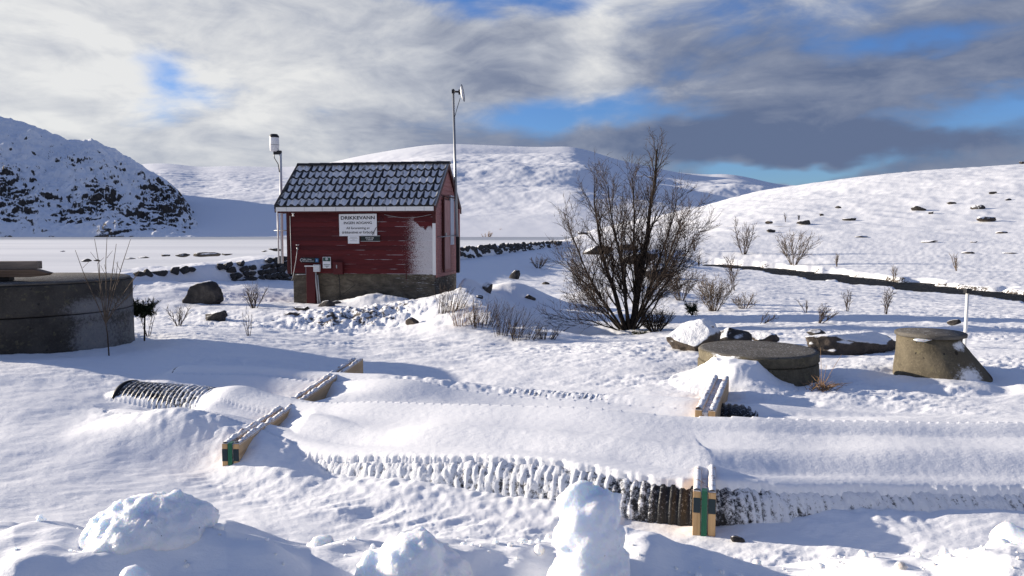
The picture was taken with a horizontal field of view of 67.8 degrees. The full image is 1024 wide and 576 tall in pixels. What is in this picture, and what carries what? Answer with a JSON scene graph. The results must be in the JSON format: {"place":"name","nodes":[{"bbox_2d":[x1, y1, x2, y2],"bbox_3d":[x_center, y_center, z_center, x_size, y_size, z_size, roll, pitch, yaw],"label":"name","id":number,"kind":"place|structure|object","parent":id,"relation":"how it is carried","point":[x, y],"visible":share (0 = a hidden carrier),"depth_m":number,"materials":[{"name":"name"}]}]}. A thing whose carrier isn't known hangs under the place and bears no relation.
{"place":"outdoors","nodes":[
{"label":"outdoors","id":0,"kind":"place"},
{"bbox_2d":[0,116,204,236],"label":"rocky mountain","id":1,"kind":"structure","parent":0,"point":[54,185],"depth_m":304.26,"materials":[{"name":"white snow"}]},
{"bbox_2d":[0,237,570,272],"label":"lake ice","id":2,"kind":"structure","parent":0,"point":[49,254],"depth_m":73.45,"materials":[{"name":"white ice"}]},
{"bbox_2d":[141,144,795,236],"bbox_3d":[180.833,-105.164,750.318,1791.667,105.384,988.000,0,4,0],"label":"snowy hill","id":3,"kind":"structure","parent":0,"point":[508,191],"depth_m":496.38,"materials":[{"name":"white snow"}]},
{"bbox_2d":[0,164,1023,575],"bbox_3d":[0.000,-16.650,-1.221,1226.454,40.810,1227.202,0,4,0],"label":"snow ground","id":4,"kind":"structure","parent":0,"point":[80,448],"depth_m":7.49,"materials":[{"name":"white snow"}]},
{"bbox_2d":[0,273,134,354],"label":"concrete well","id":5,"kind":"object","parent":4,"relation":"on","point":[54,313],"visible":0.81,"depth_m":10.97,"materials":[{"name":"grey concrete"}]},
{"bbox_2d":[0,277,13,280],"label":"timber","id":6,"kind":"object","parent":5,"relation":"on","point":[6,278],"visible":0.78,"depth_m":10.97,"materials":[{"name":"black paint"}]},
{"bbox_2d":[0,269,52,276],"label":"timber","id":7,"kind":"object","parent":6,"relation":"on","point":[21,272],"visible":1,"depth_m":10.90,"materials":[{"name":"brown wood"}]},
{"bbox_2d":[0,261,41,268],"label":"timber","id":8,"kind":"object","parent":7,"relation":"on","point":[20,264],"visible":1,"depth_m":11.00,"materials":[{"name":"wood"}]},
{"bbox_2d":[75,239,138,355],"bbox_3d":[-5.526,0.133,10.516,0.868,1.736,0.162,0,4,0],"label":"bare shrub","id":9,"kind":"object","parent":4,"relation":"on","point":[106,318],"visible":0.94,"depth_m":10.52,"materials":[{"name":"brown plant"}]},
{"bbox_2d":[119,564,149,575],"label":"snow chunk","id":10,"kind":"object","parent":4,"relation":"on","point":[134,570],"visible":1,"depth_m":2.46,"materials":[{"name":"white snow"}]},
{"bbox_2d":[133,297,158,340],"bbox_3d":[-6.131,0.517,12.684,0.584,0.772,0.469,0,4,0],"label":"juniper","id":11,"kind":"object","parent":4,"relation":"on","point":[142,310],"visible":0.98,"depth_m":12.60,"materials":[{"name":"green plant"}]},
{"bbox_2d":[141,309,157,335],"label":"dry brush","id":12,"kind":"object","parent":4,"relation":"on","point":[150,323],"visible":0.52,"depth_m":13.46,"materials":[{"name":"brown plant"}]},
{"bbox_2d":[79,489,219,554],"bbox_3d":[-1.395,1.090,2.973,0.517,0.632,0.517,4,6,44],"label":"snow chunk","id":13,"kind":"object","parent":4,"relation":"on","point":[176,519],"visible":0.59,"depth_m":2.83,"materials":[{"name":"white snow"}]},
{"bbox_2d":[111,380,218,408],"bbox_3d":[1.279,1.436,6.875,11.584,0.650,1.374,1,4,12],"label":"drain pipe","id":14,"kind":"object","parent":4,"relation":"on","point":[179,395],"visible":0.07,"depth_m":8.12,"materials":[{"name":"black plastic"}]},
{"bbox_2d":[164,304,190,325],"bbox_3d":[-7.485,0.607,17.189,0.675,0.550,0.382,0,4,0],"label":"dry brush","id":15,"kind":"object","parent":4,"relation":"on","point":[179,316],"visible":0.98,"depth_m":17.16,"materials":[{"name":"brown plant"}]},
{"bbox_2d":[175,253,189,256],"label":"boulder","id":16,"kind":"object","parent":4,"relation":"on","point":[183,255],"visible":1,"depth_m":37.12,"materials":[{"name":"grey stone"}]},
{"bbox_2d":[182,280,223,304],"bbox_3d":[-8.886,0.234,22.065,1.156,0.932,0.858,0,4,0],"label":"boulder","id":17,"kind":"object","parent":4,"relation":"on","point":[208,292],"visible":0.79,"depth_m":21.72,"materials":[{"name":"grey stone"}]},
{"bbox_2d":[193,252,220,256],"bbox_3d":[-14.570,-1.599,36.389,1.266,0.222,0.528,-1,4,-15],"label":"boulder","id":18,"kind":"object","parent":4,"relation":"on","point":[204,254],"visible":1,"depth_m":36.26,"materials":[{"name":"grey stone"}]},
{"bbox_2d":[205,310,227,320],"bbox_3d":[-7.063,0.677,18.246,0.549,0.287,0.443,0,4,0],"label":"boulder","id":19,"kind":"object","parent":4,"relation":"on","point":[221,315],"visible":0.91,"depth_m":18.09,"materials":[{"name":"grey stone"}]},
{"bbox_2d":[241,305,251,335],"bbox_3d":[-4.879,0.612,14.034,0.246,0.630,0.171,3,5,37],"label":"bare sapling","id":20,"kind":"object","parent":4,"relation":"on","point":[247,330],"visible":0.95,"depth_m":14.06,"materials":[{"name":"brown plant"}]},
{"bbox_2d":[242,281,268,307],"bbox_3d":[-7.002,0.168,20.629,0.761,0.814,0.594,-2,5,-29],"label":"dry brush","id":21,"kind":"object","parent":4,"relation":"on","point":[254,299],"visible":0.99,"depth_m":20.61,"materials":[{"name":"brown plant"}]},
{"bbox_2d":[222,358,362,465],"bbox_3d":[-2.193,1.284,8.288,0.143,0.417,4.212,0,4,3],"label":"strapped lumber","id":22,"kind":"object","parent":4,"relation":"on","point":[235,447],"visible":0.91,"depth_m":7.15,"materials":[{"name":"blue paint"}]},
{"bbox_2d":[287,312,299,315],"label":"boulder","id":23,"kind":"object","parent":4,"relation":"on","point":[292,313],"visible":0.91,"depth_m":18.59,"materials":[{"name":"grey stone"}]},
{"bbox_2d":[294,306,309,310],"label":"boulder","id":24,"kind":"object","parent":4,"relation":"on","point":[301,308],"visible":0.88,"depth_m":19.39,"materials":[{"name":"grey stone"}]},
{"bbox_2d":[295,265,316,303],"bbox_3d":[-6.218,-0.005,22.995,0.716,1.347,0.180,1,4,9],"label":"pipe casing","id":25,"kind":"object","parent":4,"relation":"on","point":[311,287],"visible":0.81,"depth_m":22.91,"materials":[{"name":"red wood"}]},
{"bbox_2d":[313,265,320,303],"bbox_3d":[-5.849,-0.040,22.918,0.208,1.330,0.110,1,4,9],"label":"meter box","id":26,"kind":"object","parent":25,"relation":"attached to","point":[317,268],"visible":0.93,"depth_m":22.90,"materials":[{"name":"grey plastic"}]},
{"bbox_2d":[307,535,333,546],"bbox_3d":[-0.855,1.192,3.407,0.138,0.183,0.151,0,4,0],"label":"snow chunk","id":27,"kind":"object","parent":4,"relation":"on","point":[319,540],"visible":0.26,"depth_m":3.37,"materials":[{"name":"white snow"}]},
{"bbox_2d":[318,300,334,306],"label":"boulder","id":28,"kind":"object","parent":4,"relation":"on","point":[327,303],"visible":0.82,"depth_m":21.32,"materials":[{"name":"grey stone"}]},
{"bbox_2d":[133,240,561,280],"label":"stone wall","id":29,"kind":"structure","parent":4,"relation":"on","point":[271,273],"depth_m":32.82,"materials":[{"name":"black stone"}]},
{"bbox_2d":[274,161,461,303],"bbox_3d":[-4.373,-1.505,24.213,5.074,4.960,3.453,1,4,9],"label":"red hut","id":30,"kind":"object","parent":4,"relation":"on","point":[411,254],"visible":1,"depth_m":22.89,"materials":[{"name":"wood"}]},
{"bbox_2d":[269,134,285,262],"bbox_3d":[-7.150,-2.837,24.258,1.114,4.110,0.308,1,4,9],"label":"antenna mast","id":31,"kind":"object","parent":30,"relation":"attached to","point":[274,143],"visible":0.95,"depth_m":24.21,"materials":[{"name":"grey metal"}]},
{"bbox_2d":[300,258,318,262],"bbox_3d":[-6.106,-0.838,22.969,0.627,0.149,0.024,2,4,9],"label":"guide sign","id":32,"kind":"object","parent":30,"relation":"attached to","point":[309,260],"visible":1,"depth_m":22.96,"materials":[{"name":"metal"}]},
{"bbox_2d":[323,257,330,267],"bbox_3d":[-5.566,-0.763,22.895,0.256,0.338,0.019,1,4,9],"label":"hiking poster","id":33,"kind":"object","parent":30,"relation":"attached to","point":[326,262],"visible":1,"depth_m":22.89,"materials":[{"name":"white paper"}]},
{"bbox_2d":[333,262,343,289],"bbox_3d":[-5.181,-0.126,22.863,0.294,1.309,0.236,1,4,9],"label":"junction box","id":34,"kind":"object","parent":30,"relation":"attached to","point":[338,268],"visible":0.94,"depth_m":22.73,"materials":[{"name":"red metal"}]},
{"bbox_2d":[348,236,358,243],"bbox_3d":[-4.722,-1.436,22.712,0.352,0.223,0.017,1,4,9],"label":"paper notice","id":35,"kind":"object","parent":30,"relation":"attached to","point":[353,239],"visible":1,"depth_m":22.70,"materials":[{"name":"white paper"}]},
{"bbox_2d":[339,214,376,235],"bbox_3d":[-4.581,-1.875,22.656,1.172,0.653,0.018,0,4,9],"label":"warning sign","id":36,"kind":"object","parent":30,"relation":"attached to","point":[357,224],"visible":1,"depth_m":22.65,"materials":[{"name":"white metal"}]},
{"bbox_2d":[361,236,379,241],"bbox_3d":[-4.207,-1.469,22.625,0.600,0.176,0.018,1,4,9],"label":"dark plate","id":37,"kind":"object","parent":30,"relation":"attached to","point":[371,238],"visible":1,"depth_m":22.62,"materials":[{"name":"black metal"}]},
{"bbox_2d":[445,200,447,268],"bbox_3d":[-2.019,-1.635,23.388,0.060,2.120,0.460,1,4,9],"label":"door","id":38,"kind":"structure","parent":30,"relation":"in","point":[446,201],"depth_m":23.41,"materials":[{"name":"wood"}]},
{"bbox_2d":[448,200,450,268],"bbox_3d":[-1.974,-1.663,23.777,0.030,2.120,0.316,1,4,9],"label":"door leaf","id":39,"kind":"structure","parent":30,"relation":"in","point":[449,255],"depth_m":23.77,"materials":[{"name":"red wood"}]},
{"bbox_2d":[452,84,464,272],"bbox_3d":[-1.711,-3.442,24.183,0.435,5.930,0.536,1,4,9],"label":"dish mast","id":40,"kind":"object","parent":30,"relation":"attached to","point":[460,91],"visible":0.99,"depth_m":24.18,"materials":[{"name":"metal"}]},
{"bbox_2d":[405,317,418,324],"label":"boulder","id":41,"kind":"object","parent":4,"relation":"on","point":[410,320],"visible":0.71,"depth_m":16.45,"materials":[{"name":"grey stone"}]},
{"bbox_2d":[355,526,472,575],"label":"snow chunk","id":42,"kind":"object","parent":4,"relation":"on","point":[421,551],"visible":1,"depth_m":2.82,"materials":[{"name":"white snow"}]},
{"bbox_2d":[434,281,474,313],"bbox_3d":[-1.268,0.185,16.749,0.935,0.770,0.631,0,4,0],"label":"dry brush","id":43,"kind":"object","parent":4,"relation":"on","point":[445,303],"visible":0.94,"depth_m":16.82,"materials":[{"name":"brown plant"}]},
{"bbox_2d":[172,367,757,416],"bbox_3d":[1.348,1.422,8.280,11.514,0.674,1.034,1,4,12],"label":"drain pipe","id":44,"kind":"object","parent":4,"relation":"on","point":[730,410],"visible":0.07,"depth_m":7.72,"materials":[{"name":"black plastic"}]},
{"bbox_2d":[447,299,491,326],"bbox_3d":[-0.832,0.480,15.446,1.030,0.584,0.604,0,4,0],"label":"dry brush","id":45,"kind":"object","parent":4,"relation":"on","point":[464,314],"visible":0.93,"depth_m":15.42,"materials":[{"name":"brown plant"}]},
{"bbox_2d":[482,282,492,293],"bbox_3d":[-0.752,0.038,23.275,0.329,0.441,0.213,0,4,0],"label":"boulder","id":46,"kind":"object","parent":4,"relation":"on","point":[487,287],"visible":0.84,"depth_m":23.21,"materials":[{"name":"grey stone"}]},
{"bbox_2d":[466,297,517,328],"bbox_3d":[-0.442,0.443,15.326,1.145,0.732,0.748,0,4,0],"label":"dry brush","id":47,"kind":"object","parent":4,"relation":"on","point":[475,313],"visible":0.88,"depth_m":15.33,"materials":[{"name":"brown plant"}]},
{"bbox_2d":[1,514,1019,575],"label":"snow crumbs","id":48,"kind":"object","parent":4,"relation":"on","point":[539,549],"visible":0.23,"depth_m":3.13,"materials":[{"name":"white snow"}]},
{"bbox_2d":[509,270,519,278],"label":"boulder","id":49,"kind":"object","parent":4,"relation":"on","point":[514,274],"visible":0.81,"depth_m":42.56,"materials":[{"name":"grey stone"}]},
{"bbox_2d":[491,302,539,335],"bbox_3d":[0.101,0.556,14.755,1.022,0.764,0.621,0,4,0],"label":"dry brush","id":50,"kind":"object","parent":4,"relation":"on","point":[499,326],"visible":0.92,"depth_m":14.74,"materials":[{"name":"brown plant"}]},
{"bbox_2d":[508,318,546,340],"bbox_3d":[0.307,0.769,14.365,0.794,0.471,0.501,0,4,0],"label":"dry brush","id":51,"kind":"object","parent":4,"relation":"on","point":[511,330],"visible":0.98,"depth_m":14.38,"materials":[{"name":"brown plant"}]},
{"bbox_2d":[524,294,535,300],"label":"boulder","id":52,"kind":"object","parent":4,"relation":"on","point":[528,296],"visible":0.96,"depth_m":25.06,"materials":[{"name":"grey stone"}]},
{"bbox_2d":[529,254,547,268],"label":"bare bush","id":53,"kind":"object","parent":4,"relation":"on","point":[540,266],"visible":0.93,"depth_m":51.54,"materials":[{"name":"brown plant"}]},
{"bbox_2d":[535,324,562,339],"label":"dry brush","id":54,"kind":"object","parent":4,"relation":"on","point":[545,334],"visible":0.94,"depth_m":14.38,"materials":[{"name":"brown plant"}]},
{"bbox_2d":[547,480,629,575],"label":"snow chunk","id":55,"kind":"object","parent":4,"relation":"on","point":[589,532],"visible":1,"depth_m":2.75,"materials":[{"name":"white snow"}]},
{"bbox_2d":[582,247,610,254],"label":"boulder","id":56,"kind":"object","parent":4,"relation":"on","point":[588,250],"visible":0.35,"depth_m":71.68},
{"bbox_2d":[532,126,723,333],"bbox_3d":[2.788,-1.299,17.853,4.649,5.105,3.372,0,4,0],"label":"bare willow","id":57,"kind":"object","parent":4,"relation":"on","point":[640,272],"visible":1,"depth_m":17.71,"materials":[{"name":"brown plant"}]},
{"bbox_2d":[631,329,647,334],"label":"heather","id":58,"kind":"object","parent":4,"relation":"on","point":[635,333],"visible":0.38,"depth_m":16.72,"materials":[{"name":"brown plant"}]},
{"bbox_2d":[632,304,675,331],"bbox_3d":[3.235,0.663,17.286,0.933,0.733,0.830,-2,4,-20],"label":"dry brush","id":59,"kind":"object","parent":4,"relation":"on","point":[648,325],"visible":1,"depth_m":17.21,"materials":[{"name":"brown plant"}]},
{"bbox_2d":[313,459,1023,525],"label":"drain pipe","id":60,"kind":"object","parent":4,"relation":"on","point":[647,502],"visible":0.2,"depth_m":5.15,"materials":[{"name":"black plastic"}]},
{"bbox_2d":[664,268,700,300],"bbox_3d":[6.377,-0.204,28.787,1.578,1.425,1.343,0,4,0],"label":"bare bush","id":61,"kind":"object","parent":4,"relation":"on","point":[678,294],"visible":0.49,"depth_m":28.73,"materials":[{"name":"plant"}]},
{"bbox_2d":[684,299,698,315],"bbox_3d":[5.353,0.593,22.677,0.503,0.500,0.413,0,4,0],"label":"evergreen shrub","id":62,"kind":"object","parent":4,"relation":"on","point":[690,308],"visible":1,"depth_m":22.66,"materials":[{"name":"green plant"}]},
{"bbox_2d":[666,319,720,351],"bbox_3d":[2.975,0.834,12.301,0.737,0.690,0.671,4,6,42],"label":"boulder","id":63,"kind":"object","parent":4,"relation":"on","point":[694,335],"visible":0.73,"depth_m":12.13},
{"bbox_2d":[692,464,715,536],"bbox_3d":[1.317,1.426,5.209,0.143,0.394,0.832,1,4,15],"label":"strapped lumber","id":64,"kind":"object","parent":4,"relation":"on","point":[704,506],"visible":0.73,"depth_m":4.83,"materials":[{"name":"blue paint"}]},
{"bbox_2d":[695,374,728,416],"bbox_3d":[2.105,1.232,7.958,0.186,0.378,1.801,2,4,20],"label":"strapped lumber","id":65,"kind":"object","parent":4,"relation":"on","point":[714,396],"visible":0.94,"depth_m":7.72,"materials":[{"name":"brown wood"}]},
{"bbox_2d":[685,271,738,310],"bbox_3d":[6.596,0.100,24.848,1.439,1.364,1.385,3,5,35],"label":"bare bush","id":66,"kind":"object","parent":4,"relation":"on","point":[710,292],"visible":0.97,"depth_m":24.72,"materials":[{"name":"brown plant"}]},
{"bbox_2d":[722,255,741,290],"bbox_3d":[10.496,-0.780,36.181,1.004,1.862,0.975,0,4,0],"label":"bare sapling","id":67,"kind":"object","parent":4,"relation":"on","point":[731,272],"visible":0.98,"depth_m":36.17,"materials":[{"name":"brown plant"}]},
{"bbox_2d":[720,327,751,340],"bbox_3d":[3.789,0.877,13.121,0.727,0.393,0.470,0,4,0],"label":"boulder","id":68,"kind":"object","parent":4,"relation":"on","point":[729,334],"visible":0.5,"depth_m":13.00,"materials":[{"name":"grey stone"}]},
{"bbox_2d":[730,536,744,542],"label":"boulder","id":69,"kind":"object","parent":4,"relation":"on","point":[737,539],"visible":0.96,"depth_m":4.71,"materials":[{"name":"grey stone"}]},
{"bbox_2d":[730,291,759,308],"bbox_3d":[7.930,0.417,25.863,1.187,0.636,0.714,0,4,0],"label":"bare bush","id":70,"kind":"object","parent":4,"relation":"on","point":[739,301],"visible":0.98,"depth_m":25.95,"materials":[{"name":"plant"}]},
{"bbox_2d":[731,219,759,253],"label":"bare bush","id":71,"kind":"object","parent":4,"relation":"on","point":[746,240],"visible":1,"depth_m":81.64,"materials":[{"name":"brown plant"}]},
{"bbox_2d":[698,340,819,386],"bbox_3d":[3.239,1.105,10.090,1.549,0.628,1.537,0,4,0],"label":"well cover","id":72,"kind":"object","parent":4,"relation":"on","point":[796,365],"visible":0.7,"depth_m":9.58,"materials":[{"name":"concrete"}]},
{"bbox_2d":[750,331,779,341],"bbox_3d":[4.398,0.865,13.372,0.555,0.205,0.373,0,4,0],"label":"boulder","id":73,"kind":"object","parent":4,"relation":"on","point":[763,336],"visible":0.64,"depth_m":13.24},
{"bbox_2d":[760,311,778,323],"bbox_3d":[6.095,0.700,18.031,0.461,0.360,0.188,1,4,15],"label":"bare bush","id":74,"kind":"object","parent":4,"relation":"on","point":[768,320],"visible":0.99,"depth_m":18.04,"materials":[{"name":"brown plant"}]},
{"bbox_2d":[774,227,822,264],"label":"bare bush","id":75,"kind":"object","parent":4,"relation":"on","point":[792,252],"visible":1,"depth_m":66.90,"materials":[{"name":"plant"}]},
{"bbox_2d":[795,299,808,312],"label":"bare bush","id":76,"kind":"object","parent":4,"relation":"on","point":[806,306],"visible":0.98,"depth_m":23.54,"materials":[{"name":"brown plant"}]},
{"bbox_2d":[796,220,809,224],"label":"boulder","id":77,"kind":"object","parent":4,"relation":"on","point":[806,222],"visible":0.95,"depth_m":138.76,"materials":[{"name":"grey stone"}]},
{"bbox_2d":[806,329,825,334],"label":"boulder","id":78,"kind":"object","parent":4,"relation":"on","point":[814,331],"visible":0.56,"depth_m":14.77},
{"bbox_2d":[802,348,847,391],"bbox_3d":[3.667,0.947,8.914,0.568,0.503,0.364,0,4,0],"label":"grass tuft","id":79,"kind":"object","parent":4,"relation":"on","point":[824,386],"visible":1,"depth_m":8.90,"materials":[{"name":"brown plant"}]},
{"bbox_2d":[817,302,838,322],"bbox_3d":[7.548,0.609,18.187,0.318,0.538,0.605,-4,6,-43],"label":"bare bush","id":80,"kind":"object","parent":4,"relation":"on","point":[821,318],"visible":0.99,"depth_m":18.19,"materials":[{"name":"brown plant"}]},
{"bbox_2d":[834,252,838,266],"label":"bare bush","id":81,"kind":"object","parent":4,"relation":"on","point":[836,260],"visible":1,"depth_m":63.08,"materials":[{"name":"brown plant"}]},
{"bbox_2d":[841,290,851,310],"bbox_3d":[10.540,0.362,23.980,0.464,0.802,0.374,-4,5,-40],"label":"bare sapling","id":82,"kind":"object","parent":4,"relation":"on","point":[846,304],"visible":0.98,"depth_m":23.94,"materials":[{"name":"brown plant"}]},
{"bbox_2d":[805,331,895,354],"bbox_3d":[5.435,0.930,12.153,1.552,0.462,0.691,0,4,0],"label":"boulder","id":83,"kind":"object","parent":4,"relation":"on","point":[862,343],"visible":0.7,"depth_m":11.93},
{"bbox_2d":[881,286,894,313],"bbox_3d":[10.918,0.334,22.113,0.504,0.899,0.425,-2,5,-28],"label":"bare sapling","id":84,"kind":"object","parent":4,"relation":"on","point":[889,299],"visible":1,"depth_m":22.11,"materials":[{"name":"brown plant"}]},
{"bbox_2d":[890,265,898,280],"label":"bare bush","id":85,"kind":"object","parent":4,"relation":"on","point":[893,272],"visible":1,"depth_m":50.99,"materials":[{"name":"brown plant"}]},
{"bbox_2d":[911,206,925,210],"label":"boulder","id":86,"kind":"object","parent":4,"relation":"on","point":[915,208],"visible":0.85,"depth_m":163.82,"materials":[{"name":"grey stone"}]},
{"bbox_2d":[921,240,936,242],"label":"boulder","id":87,"kind":"object","parent":4,"relation":"on","point":[928,241],"visible":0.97,"depth_m":92.26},
{"bbox_2d":[893,328,992,381],"bbox_3d":[5.730,0.961,10.096,1.258,0.784,1.248,0,4,0],"label":"concrete cone","id":88,"kind":"object","parent":4,"relation":"on","point":[935,353],"visible":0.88,"depth_m":9.72,"materials":[{"name":"grey concrete"}]},
{"bbox_2d":[947,319,960,325],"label":"boulder","id":89,"kind":"object","parent":4,"relation":"on","point":[953,322],"visible":0.98,"depth_m":16.82,"materials":[{"name":"grey stone"}]},
{"bbox_2d":[950,253,960,270],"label":"bare bush","id":90,"kind":"object","parent":4,"relation":"on","point":[956,265],"visible":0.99,"depth_m":56.16,"materials":[{"name":"brown plant"}]},
{"bbox_2d":[963,288,971,345],"bbox_3d":[7.318,0.557,12.274,0.090,1.097,0.090,0,4,0],"label":"marker post","id":91,"kind":"object","parent":4,"relation":"on","point":[967,291],"visible":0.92,"depth_m":12.25,"materials":[{"name":"white paint"}]},
{"bbox_2d":[970,205,985,209],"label":"boulder","id":92,"kind":"object","parent":4,"relation":"on","point":[978,207],"visible":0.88,"depth_m":156.43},
{"bbox_2d":[950,538,1009,553],"bbox_3d":[2.083,1.217,3.404,0.345,0.192,0.142,-1,4,-8],"label":"snow chunk","id":93,"kind":"object","parent":4,"relation":"on","point":[996,541],"visible":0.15,"depth_m":3.41,"materials":[{"name":"white snow"}]},
{"bbox_2d":[976,216,995,221],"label":"boulder","id":94,"kind":"object","parent":4,"relation":"on","point":[985,219],"visible":0.96,"depth_m":130.57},
{"bbox_2d":[989,522,1023,544],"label":"snow chunk","id":95,"kind":"object","parent":4,"relation":"on","point":[1010,532],"visible":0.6,"depth_m":4.07,"materials":[{"name":"white snow"}]},
{"bbox_2d":[0,0,1023,184],"label":"sky","id":96,"kind":"structure","parent":0,"point":[785,92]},
{"bbox_2d":[703,264,1023,301],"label":"stream","id":97,"kind":"structure","parent":0,"point":[912,286],"depth_m":49.08,"materials":[{"name":"liquid"}]}
]}

